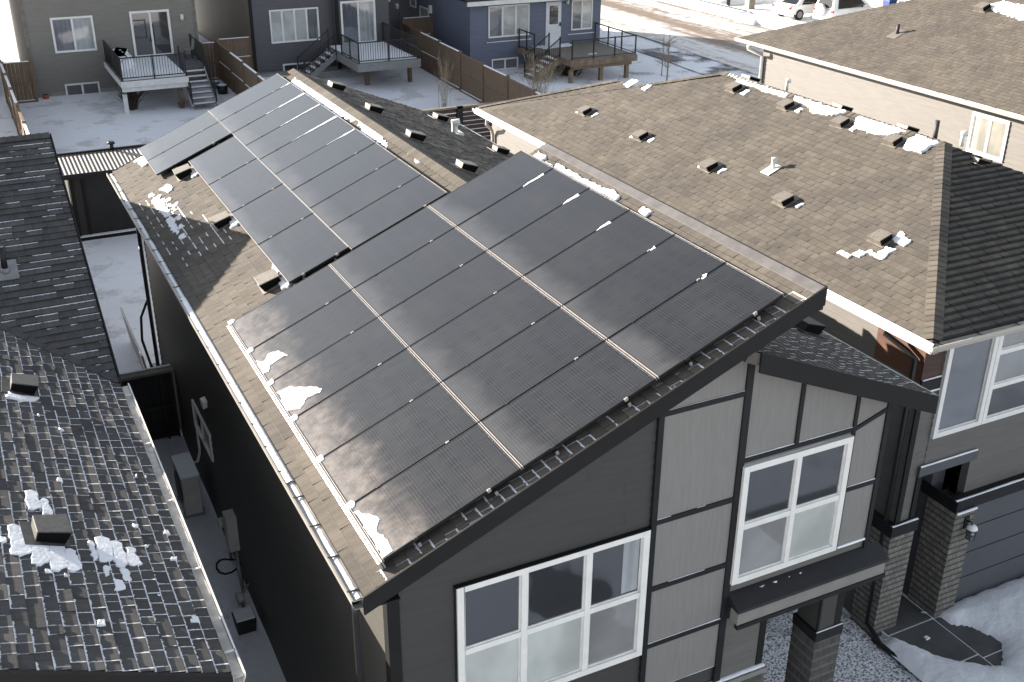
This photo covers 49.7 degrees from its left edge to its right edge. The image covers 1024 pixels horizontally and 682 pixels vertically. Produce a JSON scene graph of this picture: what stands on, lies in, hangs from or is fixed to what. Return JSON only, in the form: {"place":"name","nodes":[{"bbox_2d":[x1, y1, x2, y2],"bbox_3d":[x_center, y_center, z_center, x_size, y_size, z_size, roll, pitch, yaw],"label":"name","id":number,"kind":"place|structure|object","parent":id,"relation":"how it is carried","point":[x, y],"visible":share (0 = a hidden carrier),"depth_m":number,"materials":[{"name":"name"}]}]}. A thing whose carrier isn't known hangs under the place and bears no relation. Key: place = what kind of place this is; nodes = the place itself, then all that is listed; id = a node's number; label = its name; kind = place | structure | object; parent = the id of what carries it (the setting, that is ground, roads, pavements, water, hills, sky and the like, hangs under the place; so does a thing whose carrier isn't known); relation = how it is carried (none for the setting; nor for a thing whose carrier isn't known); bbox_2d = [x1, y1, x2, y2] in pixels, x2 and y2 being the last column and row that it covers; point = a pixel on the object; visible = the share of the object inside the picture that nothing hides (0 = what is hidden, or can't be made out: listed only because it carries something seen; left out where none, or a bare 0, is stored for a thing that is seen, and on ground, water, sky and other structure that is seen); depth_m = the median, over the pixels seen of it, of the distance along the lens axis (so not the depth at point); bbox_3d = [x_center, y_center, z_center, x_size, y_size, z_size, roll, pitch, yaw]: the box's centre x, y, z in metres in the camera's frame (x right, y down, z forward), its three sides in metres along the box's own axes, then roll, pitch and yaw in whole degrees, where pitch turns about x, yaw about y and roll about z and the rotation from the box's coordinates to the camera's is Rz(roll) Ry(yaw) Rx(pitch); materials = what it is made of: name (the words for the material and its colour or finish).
{"place":"outdoors","nodes":[
{"label":"outdoors","id":0,"kind":"place"},
{"bbox_2d":[110,175,361,599],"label":"gutter snow","id":1,"kind":"structure","parent":0,"point":[265,440],"depth_m":14.33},
{"bbox_2d":[0,0,961,681],"bbox_3d":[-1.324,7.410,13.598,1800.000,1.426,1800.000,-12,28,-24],"label":"ground","id":2,"kind":"structure","parent":0,"point":[80,122],"depth_m":44.02,"materials":[{"name":"snow"}]},
{"bbox_2d":[0,60,29,134],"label":"board fence","id":3,"kind":"object","parent":2,"relation":"on","point":[17,116],"visible":0.44,"depth_m":44.64,"materials":[{"name":"brown wood"}]},
{"bbox_2d":[0,59,38,103],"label":"side gate","id":4,"kind":"structure","parent":2,"relation":"on","point":[23,79],"depth_m":49.16,"materials":[{"name":"brown wood"}]},
{"bbox_2d":[0,0,203,97],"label":"taupe house","id":5,"kind":"structure","parent":2,"relation":"on","point":[59,43],"depth_m":50.67,"materials":[{"name":"paint"}]},
{"bbox_2d":[50,15,96,52],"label":"window","id":6,"kind":"structure","parent":5,"relation":"in","point":[77,33],"depth_m":50.01,"materials":[{"name":"glass"}]},
{"bbox_2d":[65,81,100,94],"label":"window","id":7,"kind":"structure","parent":5,"relation":"in","point":[87,87],"depth_m":51.06,"materials":[{"name":"glass"}]},
{"bbox_2d":[129,9,173,56],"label":"patio door","id":8,"kind":"structure","parent":5,"relation":"in","point":[150,29],"depth_m":51.48,"materials":[{"name":"glass"}]},
{"bbox_2d":[57,140,147,240],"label":"pergola","id":9,"kind":"structure","parent":2,"relation":"on","point":[99,210],"depth_m":34.60,"materials":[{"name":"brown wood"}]},
{"bbox_2d":[0,132,245,681],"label":"neighbour house","id":10,"kind":"structure","parent":2,"relation":"on","point":[98,454],"depth_m":13.07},
{"bbox_2d":[0,246,19,280],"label":"vent pipe","id":11,"kind":"object","parent":10,"relation":"on","point":[8,269],"visible":1,"depth_m":17.19,"materials":[{"name":"black metal"}]},
{"bbox_2d":[1,373,38,396],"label":"roof vent","id":12,"kind":"object","parent":10,"relation":"on","point":[23,384],"visible":1,"depth_m":14.72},
{"bbox_2d":[19,514,72,547],"bbox_3d":[-4.957,1.992,11.771,0.464,0.164,0.464,11,17,-36],"label":"roof vent","id":13,"kind":"object","parent":10,"relation":"on","point":[52,530],"visible":1,"depth_m":11.71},
{"bbox_2d":[0,391,199,626],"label":"roof snow","id":14,"kind":"structure","parent":10,"relation":"on","point":[58,558],"depth_m":11.67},
{"bbox_2d":[119,364,180,439],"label":"garden gate","id":15,"kind":"structure","parent":2,"relation":"on","point":[153,390],"depth_m":23.90,"materials":[{"name":"brown wood"}]},
{"bbox_2d":[102,34,217,113],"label":"deck","id":16,"kind":"structure","parent":2,"relation":"on","point":[155,72],"depth_m":48.84,"materials":[{"name":"white paint"}]},
{"bbox_2d":[171,420,204,518],"bbox_3d":[-6.363,2.595,21.971,0.608,1.750,0.920,-12,28,-24],"label":"heat pump","id":17,"kind":"object","parent":2,"relation":"on","point":[187,482],"visible":0.98,"depth_m":21.76,"materials":[{"name":"paint"}]},
{"bbox_2d":[200,40,219,79],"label":"side gate","id":18,"kind":"structure","parent":2,"relation":"on","point":[213,61],"depth_m":53.55,"materials":[{"name":"brown wood"}]},
{"bbox_2d":[216,35,253,69],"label":"side gate","id":19,"kind":"structure","parent":2,"relation":"on","point":[244,53],"depth_m":54.07,"materials":[{"name":"brown wood"}]},
{"bbox_2d":[216,40,264,94],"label":"board fence","id":20,"kind":"object","parent":2,"relation":"on","point":[237,75],"visible":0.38,"depth_m":51.09,"materials":[{"name":"brown wood"}]},
{"bbox_2d":[231,606,256,635],"bbox_3d":[-4.666,4.936,19.313,0.358,0.440,0.358,-12,28,-24],"label":"utility box","id":21,"kind":"object","parent":2,"relation":"on","point":[244,619],"visible":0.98,"depth_m":19.17,"materials":[{"name":"black metal"}]},
{"bbox_2d":[195,0,400,76],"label":"slate house","id":22,"kind":"structure","parent":2,"relation":"on","point":[284,34],"depth_m":55.25,"materials":[{"name":"paint"}]},
{"bbox_2d":[269,7,319,43],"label":"window","id":23,"kind":"structure","parent":22,"relation":"in","point":[296,24],"depth_m":54.70,"materials":[{"name":"glass"}]},
{"bbox_2d":[340,0,376,44],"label":"patio door","id":24,"kind":"structure","parent":22,"relation":"in","point":[358,17],"depth_m":55.60,"materials":[{"name":"glass"}]},
{"bbox_2d":[297,22,420,85],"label":"deck","id":25,"kind":"structure","parent":2,"relation":"on","point":[366,57],"depth_m":53.34,"materials":[{"name":"wood"}]},
{"bbox_2d":[401,15,432,36],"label":"side gate","id":26,"kind":"structure","parent":2,"relation":"on","point":[424,24],"depth_m":58.90,"materials":[{"name":"brown wood"}]},
{"bbox_2d":[422,100,506,140],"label":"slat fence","id":27,"kind":"object","parent":2,"relation":"on","point":[458,112],"visible":0.09,"depth_m":42.61,"materials":[{"name":"brown wood"}]},
{"bbox_2d":[401,21,540,102],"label":"board fence","id":28,"kind":"object","parent":2,"relation":"on","point":[480,82],"visible":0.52,"depth_m":51.69,"materials":[{"name":"brown wood"}]},
{"bbox_2d":[399,0,600,70],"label":"blue house","id":29,"kind":"structure","parent":2,"relation":"on","point":[486,32],"depth_m":56.60,"materials":[{"name":"paint"}]},
{"bbox_2d":[488,3,529,37],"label":"window","id":30,"kind":"structure","parent":29,"relation":"in","point":[503,20],"depth_m":55.85,"materials":[{"name":"glass"}]},
{"bbox_2d":[545,1,561,44],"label":"back door","id":31,"kind":"structure","parent":29,"relation":"in","point":[553,9],"depth_m":56.98,"materials":[{"name":"white metal"}]},
{"bbox_2d":[571,0,592,30],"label":"window","id":32,"kind":"structure","parent":29,"relation":"in","point":[581,10],"depth_m":57.58,"materials":[{"name":"glass"}]},
{"bbox_2d":[106,68,938,681],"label":"solar house","id":33,"kind":"structure","parent":2,"relation":"on","point":[572,558],"depth_m":13.54,"materials":[{"name":"black"}]},
{"bbox_2d":[191,399,213,461],"bbox_3d":[-5.995,1.721,21.450,0.070,0.606,1.550,-12,28,-24],"label":"window","id":34,"kind":"structure","parent":33,"relation":"in","point":[201,427],"depth_m":21.38,"materials":[{"name":"glass"}]},
{"bbox_2d":[216,509,244,592],"bbox_3d":[-5.205,3.835,20.186,0.476,1.593,1.130,-12,28,-24],"label":"utility meter","id":35,"kind":"object","parent":33,"relation":"attached to","point":[227,521],"visible":0.98,"depth_m":20.00,"materials":[{"name":"paint"}]},
{"bbox_2d":[254,268,281,294],"bbox_3d":[-3.702,-0.961,16.956,0.449,0.159,0.449,-31,34,-10],"label":"roof vent","id":36,"kind":"object","parent":33,"relation":"on","point":[268,281],"visible":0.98,"depth_m":16.84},
{"bbox_2d":[227,324,385,569],"bbox_3d":[-2.729,1.028,13.689,0.083,0.115,6.360,-12,28,-24],"label":"array skirt","id":37,"kind":"object","parent":33,"relation":"attached to","point":[322,475],"visible":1,"depth_m":12.89,"materials":[{"name":"metal"}]},
{"bbox_2d":[134,79,652,290],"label":"roof snow","id":38,"kind":"structure","parent":33,"relation":"on","point":[162,208],"depth_m":20.37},
{"bbox_2d":[228,82,706,557],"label":"snow","id":39,"kind":"structure","parent":33,"relation":"on","point":[294,398],"depth_m":13.98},
{"bbox_2d":[492,488,498,495],"bbox_3d":[-1.583,0.335,13.954,0.058,0.066,6.382,-12,28,-24],"label":"mounting rail","id":40,"kind":"object","parent":33,"relation":"attached to","point":[495,492],"visible":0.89,"depth_m":11.39,"materials":[{"name":"silver metal"}]},
{"bbox_2d":[270,317,406,416],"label":"solar module","id":41,"kind":"object","parent":40,"relation":"on","point":[352,357],"visible":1,"depth_m":14.29,"materials":[{"name":"black glass"}]},
{"bbox_2d":[350,423,521,560],"bbox_3d":[-0.828,1.566,11.701,1.689,0.048,1.056,-32,35,-12],"label":"solar module","id":42,"kind":"object","parent":40,"relation":"on","point":[434,489],"visible":1,"depth_m":11.68,"materials":[{"name":"glass"}]},
{"bbox_2d":[456,530,650,681],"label":"window","id":43,"kind":"structure","parent":33,"relation":"in","point":[566,618],"depth_m":12.79,"materials":[{"name":"white plastic"}]},
{"bbox_2d":[552,449,558,455],"bbox_3d":[-0.953,-0.065,14.111,0.058,0.066,6.382,-12,28,-24],"label":"mounting rail","id":44,"kind":"object","parent":33,"relation":"attached to","point":[556,452],"visible":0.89,"depth_m":11.54,"materials":[{"name":"silver metal"}]},
{"bbox_2d":[354,227,485,315],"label":"solar module","id":45,"kind":"object","parent":44,"relation":"attached to","point":[412,274],"visible":1,"depth_m":15.45,"materials":[{"name":"black glass"}]},
{"bbox_2d":[379,251,520,347],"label":"solar module","id":46,"kind":"object","parent":44,"relation":"attached to","point":[432,308],"visible":1,"depth_m":14.60,"materials":[{"name":"black glass"}]},
{"bbox_2d":[409,277,560,382],"bbox_3d":[-0.350,-0.163,13.765,1.739,0.048,1.056,-32,35,-12],"label":"solar module","id":47,"kind":"object","parent":44,"relation":"attached to","point":[475,333],"visible":1,"depth_m":13.74,"materials":[{"name":"black glass"}]},
{"bbox_2d":[442,307,604,422],"bbox_3d":[0.124,0.248,12.911,1.739,0.049,1.056,-32,35,-12],"label":"solar module","id":48,"kind":"object","parent":44,"relation":"on","point":[514,367],"visible":1,"depth_m":12.88,"materials":[{"name":"black glass"}]},
{"bbox_2d":[480,340,656,468],"bbox_3d":[0.600,0.661,12.058,1.739,0.048,1.056,-32,35,-12],"label":"solar module","id":49,"kind":"object","parent":44,"relation":"on","point":[551,413],"visible":1,"depth_m":12.02,"materials":[{"name":"glass"}]},
{"bbox_2d":[624,400,631,406],"bbox_3d":[-0.176,-0.558,14.306,0.058,0.066,6.382,-12,28,-24],"label":"mounting rail","id":50,"kind":"object","parent":33,"relation":"attached to","point":[628,403],"visible":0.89,"depth_m":11.74,"materials":[{"name":"silver metal"}]},
{"bbox_2d":[330,206,454,289],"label":"solar module","id":51,"kind":"object","parent":50,"relation":"attached to","point":[383,251],"visible":1,"depth_m":16.30,"materials":[{"name":"black glass"}]},
{"bbox_2d":[684,360,692,366],"bbox_3d":[0.501,-0.988,14.475,0.058,0.066,6.382,-12,28,-24],"label":"mounting rail","id":52,"kind":"object","parent":33,"relation":"attached to","point":[689,363],"visible":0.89,"depth_m":11.91,"materials":[{"name":"silver metal"}]},
{"bbox_2d":[429,150,553,227],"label":"solar module","id":53,"kind":"object","parent":52,"relation":"on","point":[487,189],"visible":1,"depth_m":16.67,"materials":[{"name":"black glass"}]},
{"bbox_2d":[457,168,589,250],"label":"solar module","id":54,"kind":"object","parent":52,"relation":"on","point":[495,224],"visible":1,"depth_m":15.81,"materials":[{"name":"black glass"}]},
{"bbox_2d":[488,188,629,277],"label":"solar module","id":55,"kind":"object","parent":52,"relation":"on","point":[547,237],"visible":1,"depth_m":14.96,"materials":[{"name":"black glass"}]},
{"bbox_2d":[523,210,674,306],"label":"solar module","id":56,"kind":"object","parent":52,"relation":"attached to","point":[590,261],"visible":1,"depth_m":14.10,"materials":[{"name":"black glass"}]},
{"bbox_2d":[563,234,725,340],"bbox_3d":[1.577,-0.672,13.275,1.734,0.048,1.056,-32,35,-12],"label":"solar module","id":57,"kind":"object","parent":52,"relation":"on","point":[607,308],"visible":1,"depth_m":13.25,"materials":[{"name":"black glass"}]},
{"bbox_2d":[608,262,783,378],"bbox_3d":[2.052,-0.259,12.423,1.734,0.048,1.056,-32,35,-12],"label":"solar module","id":58,"kind":"object","parent":52,"relation":"on","point":[677,330],"visible":1,"depth_m":12.38,"materials":[{"name":"glass"}]},
{"bbox_2d":[730,434,853,585],"bbox_3d":[3.512,2.123,13.922,1.697,1.748,0.085,-12,28,-24],"label":"window","id":59,"kind":"structure","parent":33,"relation":"in","point":[790,508],"depth_m":13.91,"materials":[{"name":"glass"}]},
{"bbox_2d":[793,316,825,337],"bbox_3d":[3.976,-0.240,15.028,0.446,0.158,0.446,11,17,-37],"label":"roof vent","id":60,"kind":"object","parent":33,"relation":"on","point":[809,325],"visible":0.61,"depth_m":14.92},
{"bbox_3d":[-2.360,0.828,13.760,0.058,0.066,6.382,-12,28,-24],"label":"mounting rail","id":61,"kind":"object","parent":33,"relation":"on","visible":0},
{"bbox_2d":[231,265,351,348],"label":"solar module","id":62,"kind":"object","parent":61,"relation":"on","point":[288,307],"visible":1,"depth_m":15.95,"materials":[{"name":"black glass"}]},
{"bbox_2d":[249,289,377,381],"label":"solar module","id":63,"kind":"object","parent":61,"relation":"on","point":[322,328],"visible":1,"depth_m":15.12,"materials":[{"name":"black glass"}]},
{"bbox_2d":[293,348,439,457],"bbox_3d":[-1.777,0.745,13.409,1.689,0.048,1.056,-32,35,-12],"label":"solar module","id":64,"kind":"object","parent":61,"relation":"on","point":[351,411],"visible":1,"depth_m":13.38,"materials":[{"name":"black glass"}]},
{"bbox_2d":[320,383,477,503],"bbox_3d":[-1.303,1.155,12.554,1.689,0.048,1.056,-32,35,-12],"label":"solar module","id":65,"kind":"object","parent":61,"relation":"on","point":[390,447],"visible":1,"depth_m":12.53,"materials":[{"name":"black glass"}]},
{"bbox_3d":[-4.221,-3.377,20.643,0.058,0.066,9.482,-12,28,-24],"label":"mounting rail","id":66,"kind":"object","parent":33,"relation":"on","visible":0},
{"bbox_2d":[209,73,289,121],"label":"solar module","id":67,"kind":"object","parent":66,"relation":"on","point":[246,98],"visible":1,"depth_m":24.10,"materials":[{"name":"black glass"}]},
{"bbox_2d":[220,83,303,132],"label":"solar module","id":68,"kind":"object","parent":66,"relation":"on","point":[249,114],"visible":1,"depth_m":23.25,"materials":[{"name":"black glass"}]},
{"bbox_2d":[232,93,319,145],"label":"solar module","id":69,"kind":"object","parent":66,"relation":"on","point":[267,123],"visible":1,"depth_m":22.40,"materials":[{"name":"black glass"}]},
{"bbox_2d":[245,104,336,159],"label":"solar module","id":70,"kind":"object","parent":66,"relation":"on","point":[280,136],"visible":1,"depth_m":21.55,"materials":[{"name":"black glass"}]},
{"bbox_2d":[260,116,355,174],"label":"solar module","id":71,"kind":"object","parent":66,"relation":"on","point":[294,151],"visible":1,"depth_m":20.69,"materials":[{"name":"black glass"}]},
{"bbox_2d":[275,129,375,190],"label":"solar module","id":72,"kind":"object","parent":66,"relation":"on","point":[319,161],"visible":1,"depth_m":19.83,"materials":[{"name":"black glass"}]},
{"bbox_2d":[292,143,396,208],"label":"solar module","id":73,"kind":"object","parent":66,"relation":"on","point":[323,186],"visible":1,"depth_m":18.98,"materials":[{"name":"black glass"}]},
{"bbox_2d":[310,158,420,227],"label":"solar module","id":74,"kind":"object","parent":66,"relation":"on","point":[360,194],"visible":1,"depth_m":18.13,"materials":[{"name":"black glass"}]},
{"bbox_2d":[330,174,447,249],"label":"solar module","id":75,"kind":"object","parent":66,"relation":"on","point":[384,213],"visible":1,"depth_m":17.26,"materials":[{"name":"glass"}]},
{"bbox_3d":[-4.695,-2.300,19.465,0.058,0.066,6.992,-12,28,-24],"label":"mounting rail","id":76,"kind":"object","parent":33,"relation":"on","visible":0},
{"bbox_2d":[231,183,312,245],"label":"solar module","id":77,"kind":"object","parent":76,"relation":"on","point":[271,213],"visible":1,"depth_m":18.74,"materials":[{"name":"glass"}]},
{"bbox_2d":[258,213,348,283],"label":"solar module","id":78,"kind":"object","parent":76,"relation":"on","point":[302,247],"visible":1,"depth_m":17.29,"materials":[{"name":"glass"}]},
{"bbox_3d":[-4.240,-2.588,19.579,0.058,0.066,6.992,-12,28,-24],"label":"mounting rail","id":79,"kind":"object","parent":33,"relation":"attached to","visible":0},
{"bbox_2d":[189,136,256,184],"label":"solar module","id":80,"kind":"object","parent":79,"relation":"on","point":[221,160],"visible":1,"depth_m":21.60,"materials":[{"name":"glass"}]},
{"bbox_2d":[208,158,282,212],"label":"solar module","id":81,"kind":"object","parent":79,"relation":"on","point":[242,186],"visible":1,"depth_m":20.17,"materials":[{"name":"glass"}]},
{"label":"mounting rail","id":82,"kind":"object","parent":33,"relation":"on","visible":0},
{"bbox_2d":[138,111,218,160],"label":"solar module","id":83,"kind":"object","parent":82,"relation":"on","point":[177,135],"visible":1,"depth_m":23.75,"materials":[{"name":"black glass"}]},
{"bbox_2d":[147,122,231,175],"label":"solar module","id":84,"kind":"object","parent":82,"relation":"on","point":[181,152],"visible":1,"depth_m":22.85,"materials":[{"name":"glass"}]},
{"bbox_2d":[517,22,637,82],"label":"deck","id":85,"kind":"structure","parent":2,"relation":"on","point":[594,53],"depth_m":55.11,"materials":[{"name":"brown wood"}]},
{"bbox_2d":[599,0,801,44],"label":"roadside snow","id":86,"kind":"structure","parent":2,"relation":"on","point":[719,7],"depth_m":70.45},
{"bbox_2d":[472,72,1023,656],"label":"brick pier house","id":87,"kind":"structure","parent":2,"relation":"on","point":[948,280],"depth_m":19.81,"materials":[{"name":"beige"}]},
{"bbox_2d":[474,108,935,353],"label":"gutter snow","id":88,"kind":"structure","parent":87,"relation":"on","point":[858,307],"depth_m":17.95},
{"bbox_2d":[576,73,939,259],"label":"roof snow","id":89,"kind":"structure","parent":87,"relation":"on","point":[918,143],"depth_m":22.05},
{"bbox_2d":[867,229,895,247],"bbox_3d":[6.413,-1.819,19.163,0.387,0.137,0.387,-32,35,-12],"label":"roof vent","id":90,"kind":"object","parent":87,"relation":"on","point":[881,238],"visible":1,"depth_m":19.09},
{"bbox_2d":[891,375,1023,527],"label":"metal flashing","id":91,"kind":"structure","parent":87,"relation":"attached to","point":[970,496],"depth_m":18.82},
{"bbox_2d":[930,337,999,438],"bbox_3d":[7.385,0.684,18.024,1.100,1.806,0.090,-12,28,-24],"label":"window","id":92,"kind":"structure","parent":87,"relation":"in","point":[968,369],"depth_m":18.06,"materials":[{"name":"glass"}]},
{"bbox_2d":[955,490,1023,602],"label":"garage door","id":93,"kind":"structure","parent":87,"relation":"in","point":[995,557],"depth_m":20.25,"materials":[{"name":"paint"}]},
{"bbox_2d":[981,330,1023,424],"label":"window","id":94,"kind":"structure","parent":87,"relation":"in","point":[1005,397],"depth_m":18.50,"materials":[{"name":"white plastic"}]},
{"bbox_2d":[772,0,817,19],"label":"parked car","id":95,"kind":"object","parent":2,"relation":"on","point":[798,9],"visible":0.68,"depth_m":70.81,"materials":[{"name":"white metal"}]},
{"bbox_2d":[762,609,921,681],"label":"garden bed","id":96,"kind":"object","parent":2,"relation":"on","point":[862,656],"visible":0.13,"depth_m":19.17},
{"bbox_2d":[812,0,874,19],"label":"parked car","id":97,"kind":"object","parent":2,"relation":"on","point":[822,9],"visible":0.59,"depth_m":68.82,"materials":[{"name":"white metal"}]},
{"bbox_2d":[734,0,1023,172],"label":"beige house","id":98,"kind":"structure","parent":2,"relation":"on","point":[955,67],"depth_m":34.30,"materials":[{"name":"beige"}]},
{"bbox_2d":[966,111,1010,162],"bbox_3d":[13.464,-5.780,31.269,0.070,1.166,1.300,-12,28,-24],"label":"window","id":99,"kind":"structure","parent":98,"relation":"in","point":[988,135],"depth_m":31.25,"materials":[{"name":"white plastic"}]},
{"bbox_2d":[991,0,1023,19],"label":"roof snow","id":100,"kind":"structure","parent":98,"relation":"on","point":[1004,7],"depth_m":34.29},
{"bbox_2d":[499,64,654,93],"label":"side lawn","id":101,"kind":"structure","parent":0,"point":[588,76],"depth_m":55.39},
{"bbox_2d":[519,43,563,93],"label":"dead shrub","id":102,"kind":"object","parent":101,"relation":"on","point":[537,80],"visible":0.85,"depth_m":49.42,"materials":[{"name":"plant"}]},
{"bbox_2d":[600,27,703,81],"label":"side lawn","id":103,"kind":"structure","parent":0,"point":[647,66],"depth_m":57.83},
{"bbox_2d":[600,0,773,74],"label":"road","id":104,"kind":"structure","parent":0,"point":[706,35],"depth_m":67.48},
{"bbox_2d":[637,46,758,77],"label":"road shoulder","id":105,"kind":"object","parent":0,"point":[694,62],"visible":0.25,"depth_m":58.79},
{"bbox_2d":[648,390,874,681],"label":"ledge snow","id":106,"kind":"structure","parent":0,"point":[741,672],"depth_m":14.48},
{"bbox_2d":[883,595,1002,665],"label":"walkway","id":107,"kind":"structure","parent":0,"point":[942,641],"depth_m":19.55,"materials":[{"name":"concrete"}]},
{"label":"driveway","id":108,"kind":"structure","parent":0,"visible":0},
{"bbox_2d":[883,576,1023,681],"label":"driveway snow","id":109,"kind":"structure","parent":108,"relation":"on","point":[997,612],"depth_m":19.33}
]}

